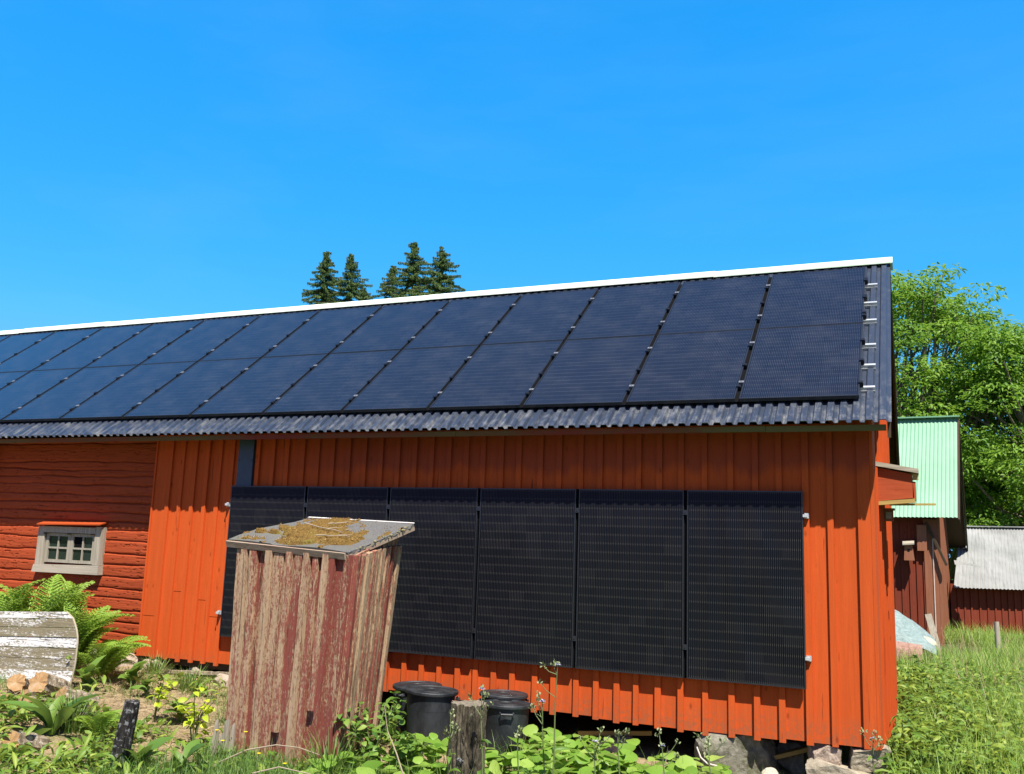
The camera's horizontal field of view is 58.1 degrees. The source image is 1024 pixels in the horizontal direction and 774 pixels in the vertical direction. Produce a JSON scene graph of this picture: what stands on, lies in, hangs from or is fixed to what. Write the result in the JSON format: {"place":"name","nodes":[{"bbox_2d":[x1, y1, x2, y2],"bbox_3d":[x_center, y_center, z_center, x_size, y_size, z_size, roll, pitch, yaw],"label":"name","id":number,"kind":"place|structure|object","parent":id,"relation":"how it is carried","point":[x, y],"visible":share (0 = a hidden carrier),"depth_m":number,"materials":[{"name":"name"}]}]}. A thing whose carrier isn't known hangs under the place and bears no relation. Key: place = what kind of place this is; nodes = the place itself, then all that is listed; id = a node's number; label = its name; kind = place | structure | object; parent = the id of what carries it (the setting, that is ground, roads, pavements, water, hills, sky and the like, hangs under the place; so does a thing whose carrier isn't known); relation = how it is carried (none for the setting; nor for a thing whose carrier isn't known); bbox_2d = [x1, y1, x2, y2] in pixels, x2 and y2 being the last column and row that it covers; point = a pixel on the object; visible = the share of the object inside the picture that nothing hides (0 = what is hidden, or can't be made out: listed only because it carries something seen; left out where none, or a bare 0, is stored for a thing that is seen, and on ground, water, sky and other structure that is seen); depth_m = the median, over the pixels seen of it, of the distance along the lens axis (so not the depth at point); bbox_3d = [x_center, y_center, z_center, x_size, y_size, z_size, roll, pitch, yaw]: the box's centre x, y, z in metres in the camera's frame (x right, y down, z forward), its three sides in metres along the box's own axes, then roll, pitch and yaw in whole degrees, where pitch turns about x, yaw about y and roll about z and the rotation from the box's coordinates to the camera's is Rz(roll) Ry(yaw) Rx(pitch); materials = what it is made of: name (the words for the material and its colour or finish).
{"place":"outdoors","nodes":[
{"label":"outdoors","id":0,"kind":"place"},
{"bbox_2d":[0,579,1023,773],"bbox_3d":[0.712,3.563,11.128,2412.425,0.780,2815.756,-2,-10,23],"label":"ground","id":1,"kind":"structure","parent":0,"point":[570,724],"depth_m":9.36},
{"bbox_2d":[6,673,29,693],"bbox_3d":[-4.916,2.995,9.209,0.199,0.312,0.445,5,-10,-16],"label":"firewood log","id":2,"kind":"object","parent":1,"relation":"on","point":[18,682],"visible":0.62,"depth_m":9.05,"materials":[{"name":"brown wood"}]},
{"bbox_2d":[0,578,44,646],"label":"fern","id":3,"kind":"object","parent":1,"relation":"on","point":[17,600],"visible":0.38,"depth_m":10.88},
{"bbox_2d":[2,731,49,751],"bbox_3d":[-3.925,2.890,7.428,0.214,0.266,0.385,-2,-10,23],"label":"firewood log","id":4,"kind":"object","parent":1,"relation":"on","point":[38,742],"visible":0.54,"depth_m":7.37,"materials":[{"name":"brown wood"}]},
{"bbox_2d":[18,689,53,698],"bbox_3d":[-4.617,3.044,9.014,0.199,0.221,0.425,-1,-10,17],"label":"firewood log","id":5,"kind":"object","parent":1,"relation":"on","point":[26,691],"visible":0.13,"depth_m":8.86,"materials":[{"name":"brown wood"}]},
{"bbox_2d":[28,672,73,696],"bbox_3d":[-4.548,2.971,9.104,0.238,0.350,0.475,0,-10,14],"label":"firewood log","id":6,"kind":"object","parent":5,"relation":"on","point":[48,683],"visible":0.76,"depth_m":8.96,"materials":[{"name":"brown wood"}]},
{"bbox_2d":[0,611,78,683],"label":"planked screen","id":7,"kind":"object","parent":1,"relation":"on","point":[40,629],"visible":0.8,"depth_m":9.70,"materials":[{"name":"white paint"}]},
{"bbox_2d":[0,694,105,734],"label":"dock plant","id":8,"kind":"object","parent":1,"relation":"on","point":[43,713],"visible":0.95,"depth_m":7.83,"materials":[{"name":"green plant"}]},
{"bbox_2d":[28,574,94,658],"bbox_3d":[-5.194,2.744,10.673,1.110,1.089,0.754,-2,-10,23],"label":"fern","id":9,"kind":"object","parent":1,"relation":"on","point":[56,597],"visible":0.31,"depth_m":10.66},
{"bbox_2d":[43,684,109,733],"bbox_3d":[-3.850,2.799,8.050,0.706,0.438,0.788,-2,-10,23],"label":"grass tuft","id":10,"kind":"object","parent":1,"relation":"on","point":[75,725],"visible":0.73,"depth_m":8.00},
{"bbox_2d":[55,687,98,708],"bbox_3d":[-4.124,2.962,8.730,0.186,0.273,0.403,-4,-11,31],"label":"firewood log","id":11,"kind":"object","parent":1,"relation":"on","point":[66,693],"visible":0.31,"depth_m":8.65,"materials":[{"name":"brown wood"}]},
{"bbox_2d":[75,655,105,691],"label":"dock plant","id":12,"kind":"object","parent":1,"relation":"on","point":[87,674],"visible":0.92,"depth_m":9.39,"materials":[{"name":"green plant"}]},
{"bbox_2d":[65,710,121,734],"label":"fern","id":13,"kind":"object","parent":1,"relation":"on","point":[106,719],"visible":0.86,"depth_m":7.87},
{"bbox_2d":[54,599,134,676],"bbox_3d":[-4.810,2.814,10.292,0.963,0.836,0.893,-2,-10,23],"label":"fern","id":14,"kind":"object","parent":1,"relation":"on","point":[88,626],"visible":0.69,"depth_m":10.31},
{"bbox_2d":[65,635,150,678],"bbox_3d":[-4.320,2.921,9.877,0.672,0.496,0.905,2,-10,-2],"label":"fern","id":15,"kind":"object","parent":1,"relation":"on","point":[105,663],"visible":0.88,"depth_m":9.85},
{"bbox_2d":[109,699,139,770],"bbox_3d":[-3.026,2.807,7.153,0.233,0.743,0.162,-2,-10,23],"label":"charred post","id":16,"kind":"object","parent":1,"relation":"on","point":[124,735],"visible":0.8,"depth_m":7.12,"materials":[{"name":"black wood"}]},
{"bbox_2d":[118,660,147,685],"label":"dock plant","id":17,"kind":"object","parent":1,"relation":"on","point":[127,675],"visible":0.95,"depth_m":9.73,"materials":[{"name":"green plant"}]},
{"bbox_2d":[117,737,173,769],"bbox_3d":[-2.877,2.906,7.196,0.334,0.298,0.349,1,-10,9],"label":"dock plant","id":18,"kind":"object","parent":1,"relation":"on","point":[151,746],"visible":0.63,"depth_m":7.20,"materials":[{"name":"green plant"}]},
{"bbox_2d":[141,650,176,674],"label":"grass tuft","id":19,"kind":"object","parent":1,"relation":"on","point":[152,665],"visible":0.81,"depth_m":10.63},
{"bbox_2d":[145,681,177,720],"bbox_3d":[-3.287,2.968,8.704,0.343,0.394,0.215,-4,-11,32],"label":"sapling","id":20,"kind":"object","parent":1,"relation":"on","point":[159,696],"visible":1,"depth_m":8.71,"materials":[{"name":"yellow plant"}]},
{"bbox_2d":[159,739,206,772],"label":"dock plant","id":21,"kind":"object","parent":1,"relation":"on","point":[191,748],"visible":0.78,"depth_m":7.22,"materials":[{"name":"green plant"}]},
{"bbox_2d":[162,691,207,724],"bbox_3d":[-3.158,3.046,8.743,0.346,0.306,0.386,-5,-12,37],"label":"dock plant","id":22,"kind":"object","parent":1,"relation":"on","point":[181,716],"visible":0.83,"depth_m":8.75,"materials":[{"name":"green plant"}]},
{"bbox_2d":[169,662,214,691],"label":"grass tuft","id":23,"kind":"object","parent":1,"relation":"on","point":[186,683],"visible":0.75,"depth_m":9.96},
{"bbox_2d":[174,687,218,740],"bbox_3d":[-2.757,2.927,8.181,0.349,0.536,0.426,-2,-10,23],"label":"sapling","id":24,"kind":"object","parent":1,"relation":"on","point":[192,716],"visible":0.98,"depth_m":8.12,"materials":[{"name":"yellow plant"}]},
{"bbox_2d":[0,658,398,772],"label":"straw litter","id":25,"kind":"object","parent":1,"relation":"on","point":[188,730],"visible":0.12,"depth_m":8.96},
{"bbox_2d":[0,672,418,773],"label":"weeds","id":26,"kind":"object","parent":1,"relation":"on","point":[65,760],"visible":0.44,"depth_m":7.37,"materials":[{"name":"green plant"}]},
{"bbox_2d":[211,719,235,753],"bbox_3d":[-2.514,3.077,7.894,0.231,0.469,0.168,-2,-10,23],"label":"rotten stump","id":27,"kind":"object","parent":1,"relation":"on","point":[226,732],"visible":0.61,"depth_m":7.89,"materials":[{"name":"grey wood"}]},
{"bbox_2d":[226,517,414,767],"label":"leaning shed","id":28,"kind":"structure","parent":1,"relation":"on","point":[312,623],"depth_m":7.88,"materials":[{"name":"red paint"}]},
{"bbox_2d":[291,251,353,306],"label":"spruce","id":29,"kind":"object","parent":1,"relation":"on","point":[326,277],"visible":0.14,"depth_m":57.78,"materials":[{"name":"green plant"}]},
{"bbox_2d":[281,722,385,773],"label":"grass tuft","id":30,"kind":"object","parent":1,"relation":"on","point":[327,757],"visible":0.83,"depth_m":7.24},
{"bbox_2d":[315,253,372,304],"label":"spruce","id":31,"kind":"object","parent":1,"relation":"on","point":[351,286],"visible":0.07,"depth_m":57.52,"materials":[{"name":"green plant"}]},
{"bbox_2d":[334,697,406,765],"bbox_3d":[-1.198,2.869,7.619,0.624,0.668,0.547,3,-10,-7],"label":"bramble","id":32,"kind":"object","parent":1,"relation":"on","point":[361,734],"visible":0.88,"depth_m":7.57,"materials":[{"name":"green plant"}]},
{"bbox_2d":[372,265,403,298],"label":"spruce","id":33,"kind":"object","parent":1,"relation":"on","point":[392,270],"visible":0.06,"depth_m":57.07,"materials":[{"name":"green plant"}]},
{"bbox_2d":[0,660,780,773],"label":"grass","id":34,"kind":"structure","parent":1,"relation":"on","point":[196,755],"depth_m":7.42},
{"bbox_2d":[378,690,405,743],"bbox_3d":[-1.176,3.164,8.803,0.262,0.485,0.364,9,-12,-37],"label":"bramble","id":35,"kind":"object","parent":1,"relation":"on","point":[398,706],"visible":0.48,"depth_m":8.79,"materials":[{"name":"green plant"}]},
{"bbox_2d":[377,730,430,773],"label":"bramble","id":36,"kind":"object","parent":1,"relation":"on","point":[409,742],"visible":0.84,"depth_m":7.46,"materials":[{"name":"green plant"}]},
{"bbox_2d":[379,242,432,297],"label":"spruce","id":37,"kind":"object","parent":1,"relation":"on","point":[407,281],"visible":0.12,"depth_m":55.87,"materials":[{"name":"green plant"}]},
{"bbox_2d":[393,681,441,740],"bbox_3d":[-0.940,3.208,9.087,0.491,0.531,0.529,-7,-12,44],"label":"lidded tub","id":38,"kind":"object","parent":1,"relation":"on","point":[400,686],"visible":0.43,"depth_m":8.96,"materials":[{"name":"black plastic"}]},
{"bbox_2d":[402,685,459,753],"bbox_3d":[-0.780,3.145,8.706,0.550,0.561,0.512,4,-9,1],"label":"lidded tub","id":39,"kind":"object","parent":1,"relation":"on","point":[428,708],"visible":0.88,"depth_m":8.54,"materials":[{"name":"black plastic"}]},
{"bbox_2d":[405,246,465,295],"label":"spruce","id":40,"kind":"object","parent":1,"relation":"on","point":[441,278],"visible":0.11,"depth_m":54.43,"materials":[{"name":"green plant"}]},
{"bbox_2d":[0,257,899,750],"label":"barn","id":41,"kind":"structure","parent":1,"relation":"on","point":[130,515],"depth_m":9.54,"materials":[{"name":"red wood"}]},
{"bbox_2d":[0,371,30,389],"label":"solar panel","id":42,"kind":"object","parent":41,"relation":"attached to","point":[6,378],"visible":0.89,"depth_m":13.98,"materials":[{"name":"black glass"}]},
{"bbox_2d":[0,332,54,362],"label":"solar panel","id":43,"kind":"object","parent":41,"relation":"attached to","point":[12,346],"visible":0.92,"depth_m":15.59,"materials":[{"name":"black glass"}]},
{"bbox_2d":[0,368,82,421],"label":"solar panel","id":44,"kind":"object","parent":41,"relation":"attached to","point":[24,390],"visible":0.94,"depth_m":13.33,"materials":[{"name":"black glass"}]},
{"bbox_2d":[0,328,101,372],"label":"solar panel","id":45,"kind":"object","parent":41,"relation":"attached to","point":[40,353],"visible":0.94,"depth_m":14.88,"materials":[{"name":"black glass"}]},
{"bbox_2d":[31,521,107,574],"bbox_3d":[-5.663,2.044,11.785,1.165,0.667,0.170,-2,-10,23],"label":"window","id":46,"kind":"structure","parent":41,"relation":"in","point":[61,546],"depth_m":11.77,"materials":[{"name":"grey wood"}]},
{"bbox_2d":[2,365,137,421],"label":"solar panel","id":47,"kind":"object","parent":41,"relation":"attached to","point":[63,398],"visible":0.94,"depth_m":12.69,"materials":[{"name":"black glass"}]},
{"bbox_2d":[33,324,150,370],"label":"solar panel","id":48,"kind":"object","parent":41,"relation":"attached to","point":[87,351],"visible":0.95,"depth_m":14.43,"materials":[{"name":"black glass"}]},
{"bbox_2d":[59,361,196,420],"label":"solar panel","id":49,"kind":"object","parent":41,"relation":"attached to","point":[123,395],"visible":0.95,"depth_m":12.27,"materials":[{"name":"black glass"}]},
{"bbox_2d":[85,320,203,367],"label":"solar panel","id":50,"kind":"object","parent":41,"relation":"attached to","point":[139,348],"visible":0.95,"depth_m":14.00,"materials":[{"name":"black glass"}]},
{"bbox_2d":[122,358,259,418],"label":"solar panel","id":51,"kind":"object","parent":41,"relation":"attached to","point":[190,391],"visible":0.94,"depth_m":11.84,"materials":[{"name":"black glass"}]},
{"bbox_2d":[141,316,259,363],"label":"solar panel","id":52,"kind":"object","parent":41,"relation":"attached to","point":[202,340],"visible":0.95,"depth_m":13.57,"materials":[{"name":"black glass"}]},
{"bbox_2d":[190,354,327,416],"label":"solar panel","id":53,"kind":"object","parent":41,"relation":"attached to","point":[261,385],"visible":0.91,"depth_m":11.41,"materials":[{"name":"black glass"}]},
{"bbox_2d":[200,311,318,360],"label":"solar panel","id":54,"kind":"object","parent":41,"relation":"attached to","point":[261,336],"visible":0.94,"depth_m":13.14,"materials":[{"name":"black glass"}]},
{"bbox_2d":[264,306,381,356],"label":"solar panel","id":55,"kind":"object","parent":41,"relation":"attached to","point":[325,332],"visible":0.97,"depth_m":12.72,"materials":[{"name":"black glass"}]},
{"bbox_2d":[263,350,400,414],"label":"solar panel","id":56,"kind":"object","parent":41,"relation":"attached to","point":[333,383],"visible":0.94,"depth_m":10.98,"materials":[{"name":"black glass"}]},
{"bbox_2d":[331,300,448,353],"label":"solar panel","id":57,"kind":"object","parent":41,"relation":"attached to","point":[392,327],"visible":0.94,"depth_m":12.29,"materials":[{"name":"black glass"}]},
{"bbox_2d":[341,345,478,412],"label":"solar panel","id":58,"kind":"object","parent":41,"relation":"attached to","point":[417,379],"visible":0.94,"depth_m":10.56,"materials":[{"name":"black glass"}]},
{"bbox_2d":[404,295,520,348],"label":"solar panel","id":59,"kind":"object","parent":41,"relation":"attached to","point":[467,322],"visible":0.94,"depth_m":11.86,"materials":[{"name":"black glass"}]},
{"bbox_2d":[427,340,563,409],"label":"solar panel","id":60,"kind":"object","parent":41,"relation":"attached to","point":[496,376],"visible":0.91,"depth_m":10.13,"materials":[{"name":"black glass"}]},
{"bbox_2d":[216,610,811,661],"bbox_3d":[-0.389,2.475,9.294,6.515,0.046,0.062,-2,-10,23],"label":"mounting rail","id":61,"kind":"object","parent":41,"relation":"attached to","point":[807,658],"visible":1,"depth_m":8.03,"materials":[{"name":"silver metal"}]},
{"bbox_2d":[219,486,306,636],"bbox_3d":[-2.819,1.979,10.441,1.040,1.706,0.035,-2,-10,23],"label":"solar panel","id":62,"kind":"object","parent":61,"relation":"attached to","point":[253,508],"visible":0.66,"depth_m":10.54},
{"bbox_2d":[304,486,389,520],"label":"solar panel","id":63,"kind":"object","parent":61,"relation":"attached to","point":[366,503],"visible":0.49,"depth_m":10.11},
{"bbox_2d":[386,487,478,658],"bbox_3d":[-0.869,1.905,9.600,1.076,1.706,0.046,-2,-10,23],"label":"solar panel","id":64,"kind":"object","parent":61,"relation":"attached to","point":[434,608],"visible":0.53,"depth_m":9.55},
{"bbox_2d":[472,488,576,667],"bbox_3d":[0.115,1.868,9.178,1.076,1.706,0.046,-2,-10,23],"label":"solar panel","id":65,"kind":"object","parent":61,"relation":"attached to","point":[524,609],"visible":1,"depth_m":9.16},
{"bbox_2d":[572,489,684,677],"bbox_3d":[1.099,1.831,8.756,1.076,1.706,0.046,-2,-10,23],"label":"solar panel","id":66,"kind":"object","parent":61,"relation":"attached to","point":[629,595],"visible":1,"depth_m":8.74,"materials":[{"name":"glass"}]},
{"bbox_2d":[683,490,806,688],"bbox_3d":[2.083,1.794,8.335,1.076,1.706,0.046,-2,-10,23],"label":"solar panel","id":67,"kind":"object","parent":61,"relation":"attached to","point":[744,600],"visible":1,"depth_m":8.31,"materials":[{"name":"glass"}]},
{"bbox_2d":[482,288,597,344],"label":"solar panel","id":68,"kind":"object","parent":41,"relation":"attached to","point":[548,316],"visible":0.95,"depth_m":11.44,"materials":[{"name":"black glass"}]},
{"bbox_2d":[520,335,654,407],"bbox_3d":[0.846,-0.184,9.805,1.114,0.067,1.548,-2,27,23],"label":"solar panel","id":69,"kind":"object","parent":41,"relation":"attached to","point":[594,372],"visible":0.97,"depth_m":9.70,"materials":[{"name":"blue glass"}]},
{"bbox_2d":[564,282,680,341],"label":"solar panel","id":70,"kind":"object","parent":41,"relation":"attached to","point":[635,310],"visible":0.99,"depth_m":11.01,"materials":[{"name":"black glass"}]},
{"bbox_2d":[623,329,754,404],"bbox_3d":[1.838,-0.223,9.379,1.114,0.067,1.548,-2,27,23],"label":"solar panel","id":71,"kind":"object","parent":41,"relation":"attached to","point":[699,367],"visible":0.99,"depth_m":9.28,"materials":[{"name":"blue glass"}]},
{"bbox_2d":[656,275,769,336],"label":"solar panel","id":72,"kind":"object","parent":41,"relation":"attached to","point":[737,303],"visible":0.98,"depth_m":10.59,"materials":[{"name":"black glass"}]},
{"bbox_2d":[735,323,864,401],"bbox_3d":[2.830,-0.260,8.954,1.114,0.067,1.548,-2,27,23],"label":"solar panel","id":73,"kind":"object","parent":41,"relation":"attached to","point":[818,362],"visible":1,"depth_m":8.85,"materials":[{"name":"blue glass"}]},
{"bbox_2d":[755,267,867,330],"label":"solar panel","id":74,"kind":"object","parent":41,"relation":"attached to","point":[826,297],"visible":0.99,"depth_m":10.16,"materials":[{"name":"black glass"}]},
{"bbox_2d":[875,461,935,505],"bbox_3d":[3.594,0.907,8.456,0.522,0.425,0.420,-2,-10,23],"label":"nest box","id":75,"kind":"object","parent":41,"relation":"attached to","point":[896,485],"visible":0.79,"depth_m":8.32,"materials":[{"name":"red wood"}]},
{"bbox_2d":[441,708,459,773],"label":"sow thistle","id":76,"kind":"object","parent":1,"relation":"on","point":[449,757],"visible":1,"depth_m":6.59,"materials":[{"name":"green plant"}]},
{"bbox_2d":[446,700,486,773],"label":"log post","id":77,"kind":"object","parent":1,"relation":"on","point":[466,743],"visible":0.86,"depth_m":7.01,"materials":[{"name":"grey wood"}]},
{"bbox_2d":[468,684,493,773],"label":"sow thistle","id":78,"kind":"object","parent":1,"relation":"on","point":[482,739],"visible":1,"depth_m":6.75,"materials":[{"name":"green plant"}]},
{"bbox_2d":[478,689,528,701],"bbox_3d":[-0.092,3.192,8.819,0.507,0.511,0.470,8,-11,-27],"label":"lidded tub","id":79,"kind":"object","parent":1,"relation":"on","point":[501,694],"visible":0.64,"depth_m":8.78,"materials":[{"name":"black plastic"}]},
{"bbox_2d":[483,699,530,758],"bbox_3d":[-0.061,3.148,8.398,0.470,0.521,0.507,3,-11,-1],"label":"lidded tub","id":80,"kind":"object","parent":1,"relation":"on","point":[505,719],"visible":0.73,"depth_m":8.24,"materials":[{"name":"black plastic"}]},
{"bbox_2d":[299,724,731,773],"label":"leafy ground cover","id":81,"kind":"object","parent":1,"relation":"on","point":[628,757],"visible":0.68,"depth_m":7.48,"materials":[{"name":"green plant"}]},
{"bbox_2d":[528,690,544,773],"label":"sow thistle","id":82,"kind":"object","parent":1,"relation":"on","point":[534,707],"visible":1,"depth_m":6.80,"materials":[{"name":"green plant"}]},
{"bbox_2d":[537,659,569,773],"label":"sow thistle","id":83,"kind":"object","parent":1,"relation":"on","point":[554,747],"visible":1,"depth_m":6.67,"materials":[{"name":"green plant"}]},
{"bbox_2d":[586,735,632,752],"bbox_3d":[0.934,3.488,8.990,0.578,0.254,0.385,-4,-9,43],"label":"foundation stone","id":84,"kind":"object","parent":1,"relation":"on","point":[612,748],"visible":0.17,"depth_m":8.83,"materials":[{"name":"stone"}]},
{"bbox_2d":[578,730,651,735],"bbox_3d":[1.001,3.368,8.975,0.719,0.090,0.060,0,-10,11],"label":"plank","id":85,"kind":"object","parent":84,"relation":"on","point":[612,732],"visible":0.86,"depth_m":8.96,"materials":[{"name":"brown wood"}]},
{"bbox_2d":[694,732,781,773],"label":"boulder","id":86,"kind":"object","parent":1,"relation":"on","point":[750,753],"visible":0.69,"depth_m":8.21,"materials":[{"name":"grey stone"}]},
{"bbox_2d":[777,740,808,773],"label":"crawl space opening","id":87,"kind":"object","parent":1,"relation":"on","point":[794,764],"visible":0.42,"depth_m":8.40,"materials":[{"name":"grey stone"}]},
{"bbox_2d":[774,746,807,759],"bbox_3d":[2.536,3.315,8.356,0.573,0.208,0.090,0,-10,11],"label":"plank","id":88,"kind":"object","parent":87,"relation":"on","point":[791,752],"visible":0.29,"depth_m":8.32,"materials":[{"name":"brown wood"}]},
{"bbox_2d":[805,758,872,773],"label":"foundation stone","id":89,"kind":"object","parent":1,"relation":"on","point":[815,766],"visible":0.66,"depth_m":7.78,"materials":[{"name":"beige stone"}]},
{"bbox_2d":[807,743,841,765],"bbox_3d":[2.722,3.216,8.016,0.296,0.282,0.305,4,-8,13],"label":"foundation stone","id":90,"kind":"object","parent":89,"relation":"on","point":[828,753],"visible":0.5,"depth_m":7.90,"materials":[{"name":"stone"}]},
{"bbox_2d":[847,744,890,772],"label":"foundation stone","id":91,"kind":"object","parent":89,"relation":"on","point":[857,759],"visible":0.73,"depth_m":7.75,"materials":[{"name":"beige stone"}]},
{"bbox_2d":[896,641,922,663],"bbox_3d":[6.583,4.636,16.405,1.320,0.420,0.520,-2,-10,23],"label":"stone","id":92,"kind":"object","parent":1,"relation":"on","point":[903,645],"visible":0.25,"depth_m":16.08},
{"bbox_2d":[895,610,936,654],"bbox_3d":[6.471,4.283,17.789,3.050,1.332,1.800,-2,-10,23],"label":"tarpaulin","id":93,"kind":"object","parent":1,"relation":"on","point":[907,630],"visible":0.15,"depth_m":16.75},
{"bbox_2d":[891,415,967,645],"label":"old barn","id":94,"kind":"structure","parent":1,"relation":"on","point":[930,448],"depth_m":20.88,"materials":[{"name":"green metal"}]},
{"bbox_2d":[843,260,1023,523],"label":"leafy tree","id":95,"kind":"object","parent":1,"relation":"on","point":[927,317],"visible":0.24,"depth_m":32.14,"materials":[{"name":"green plant"}]},
{"bbox_2d":[867,655,1023,773],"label":"undergrowth","id":96,"kind":"object","parent":1,"relation":"on","point":[909,689],"visible":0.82,"depth_m":9.01,"materials":[{"name":"green plant"}]},
{"bbox_2d":[902,325,1023,556],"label":"leafy tree","id":97,"kind":"object","parent":1,"relation":"on","point":[995,507],"visible":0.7,"depth_m":30.06,"materials":[{"name":"green plant"}]},
{"bbox_2d":[911,655,1023,773],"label":"meadow weeds","id":98,"kind":"object","parent":1,"relation":"on","point":[1001,675],"visible":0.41,"depth_m":10.23,"materials":[{"name":"green plant"}]},
{"bbox_2d":[912,628,1023,748],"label":"dry grass","id":99,"kind":"structure","parent":1,"relation":"on","point":[971,642],"depth_m":15.12,"materials":[{"name":"plant"}]},
{"bbox_2d":[949,526,1023,633],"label":"grey roofed shed","id":100,"kind":"structure","parent":1,"relation":"on","point":[987,577],"depth_m":24.38,"materials":[{"name":"metal"}]},
{"bbox_2d":[0,0,1023,557],"label":"sky","id":101,"kind":"structure","parent":0,"point":[159,158],"materials":[{"name":"blue"}]},
{"bbox_2d":[874,664,1023,773],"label":"tall grass","id":102,"kind":"structure","parent":0,"point":[1020,704],"depth_m":8.91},
{"bbox_2d":[896,618,1023,773],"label":"meadow grass","id":103,"kind":"structure","parent":0,"point":[1004,664],"depth_m":16.43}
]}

